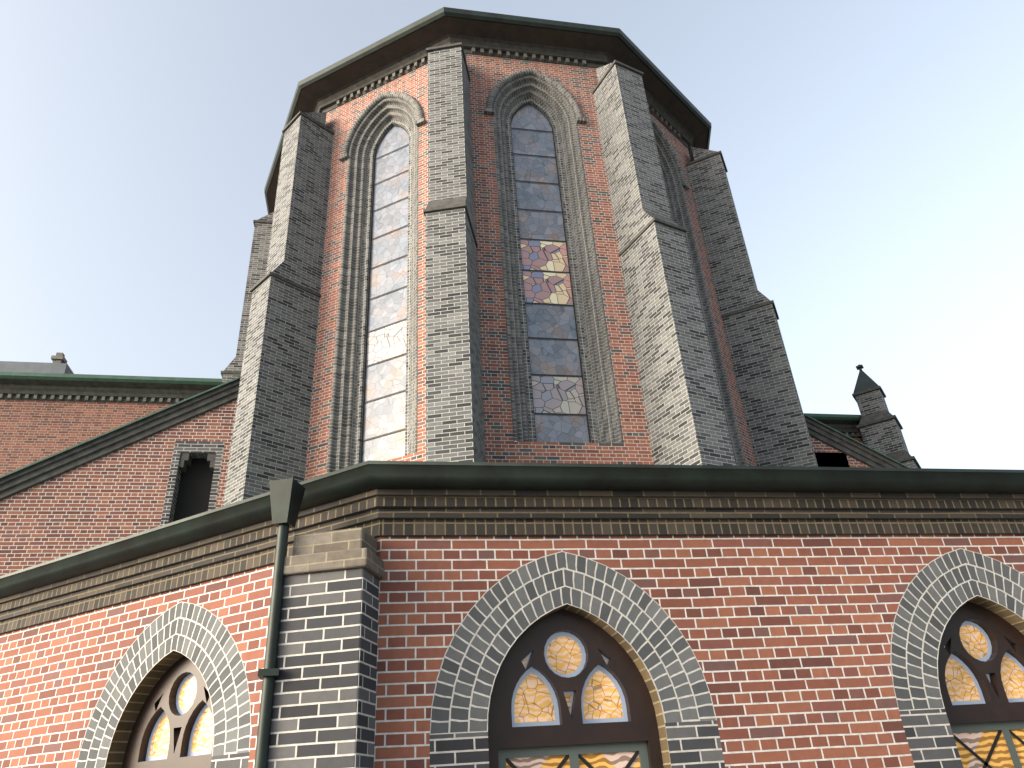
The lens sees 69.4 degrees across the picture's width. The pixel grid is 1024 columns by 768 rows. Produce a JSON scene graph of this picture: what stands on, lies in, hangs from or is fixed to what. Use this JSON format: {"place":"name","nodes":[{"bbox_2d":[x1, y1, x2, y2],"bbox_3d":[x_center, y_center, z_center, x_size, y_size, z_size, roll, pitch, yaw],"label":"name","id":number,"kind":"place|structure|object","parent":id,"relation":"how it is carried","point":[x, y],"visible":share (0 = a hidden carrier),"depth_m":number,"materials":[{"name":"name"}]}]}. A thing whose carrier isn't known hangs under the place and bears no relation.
{"place":"outdoors","nodes":[
{"label":"outdoors","id":0,"kind":"place"},
{"bbox_2d":[0,0,1023,469],"label":"sky","id":1,"kind":"structure","parent":0,"point":[872,151],"materials":[{"name":"blue"}]},
{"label":"lean-to roof","id":2,"kind":"object","parent":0,"visible":0},
{"bbox_2d":[0,372,221,475],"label":"back block","id":3,"kind":"structure","parent":2,"relation":"on","point":[43,415],"depth_m":19.06,"materials":[{"name":"red brick"}]},
{"bbox_2d":[0,352,73,373],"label":"roof finial","id":4,"kind":"object","parent":3,"relation":"on","point":[59,364],"visible":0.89,"depth_m":19.74,"materials":[{"name":"stone"}]},
{"bbox_2d":[0,376,240,575],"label":"brick wall","id":5,"kind":"structure","parent":2,"relation":"on","point":[166,465],"depth_m":13.86,"materials":[{"name":"red brick"}]},
{"bbox_2d":[305,54,756,479],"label":"apse walls","id":6,"kind":"structure","parent":2,"relation":"on","point":[487,74],"depth_m":15.39,"materials":[{"name":"red brick"}]},
{"bbox_2d":[361,104,590,462],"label":"stained glass windows","id":7,"kind":"structure","parent":6,"relation":"in","point":[559,401],"depth_m":15.43,"materials":[{"name":"glass"}]},
{"bbox_2d":[264,7,711,213],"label":"roof cornice","id":8,"kind":"structure","parent":6,"relation":"attached to","point":[679,116],"depth_m":18.26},
{"bbox_2d":[339,68,689,190],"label":"apse hood moulds","id":9,"kind":"object","parent":6,"relation":"attached to","point":[492,95],"visible":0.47,"depth_m":17.75,"materials":[{"name":"grey brick"}]},
{"bbox_2d":[221,42,817,505],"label":"buttresses","id":10,"kind":"structure","parent":6,"relation":"attached to","point":[271,364],"depth_m":15.00,"materials":[{"name":"grey brick"}]},
{"bbox_2d":[326,75,746,473],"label":"apse window mouldings","id":11,"kind":"object","parent":6,"relation":"attached to","point":[548,100],"visible":0.63,"depth_m":15.73,"materials":[{"name":"grey brick"}]},
{"bbox_2d":[804,413,863,443],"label":"back block","id":12,"kind":"structure","parent":2,"relation":"on","point":[846,424],"depth_m":22.74,"materials":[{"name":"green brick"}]},
{"bbox_2d":[803,413,909,467],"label":"gable wall","id":13,"kind":"structure","parent":2,"relation":"on","point":[832,447],"depth_m":16.94,"materials":[{"name":"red brick"}]},
{"bbox_2d":[852,364,920,467],"bbox_3d":[11.368,3.648,21.258,1.360,9.760,1.360,-22,-34,29],"label":"pinnacle","id":14,"kind":"object","parent":2,"relation":"on","point":[879,427],"visible":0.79,"depth_m":22.18,"materials":[{"name":"grey brick"}]},
{"label":"ground","id":15,"kind":"structure","parent":0,"visible":0},
{"bbox_2d":[0,534,1023,767],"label":"ambulatory walls","id":16,"kind":"structure","parent":15,"relation":"on","point":[788,638],"depth_m":5.25,"materials":[{"name":"red brick"}]},
{"bbox_2d":[254,478,305,767],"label":"downspout","id":17,"kind":"object","parent":16,"relation":"attached to","point":[286,497],"visible":0.95,"depth_m":4.63,"materials":[{"name":"grey metal"}]},
{"bbox_2d":[267,527,384,767],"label":"buttress","id":18,"kind":"structure","parent":16,"relation":"attached to","point":[324,709],"depth_m":4.48,"materials":[{"name":"grey brick"}]},
{"bbox_2d":[0,489,1023,633],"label":"cornice","id":19,"kind":"structure","parent":16,"relation":"attached to","point":[375,513],"depth_m":5.59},
{"bbox_2d":[0,460,1023,598],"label":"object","id":20,"kind":"object","parent":19,"relation":"attached to","point":[362,477],"visible":1,"depth_m":5.53,"materials":[{"name":"metal"}]},
{"bbox_2d":[76,548,1023,767],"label":"window arch surrounds","id":21,"kind":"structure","parent":16,"relation":"attached to","point":[636,622],"depth_m":5.12,"materials":[{"name":"grey brick"}]},
{"bbox_2d":[122,601,1023,767],"bbox_3d":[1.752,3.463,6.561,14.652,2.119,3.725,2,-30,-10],"label":"arched windows","id":22,"kind":"structure","parent":16,"relation":"in","point":[572,737],"depth_m":5.12,"materials":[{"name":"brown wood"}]}
]}

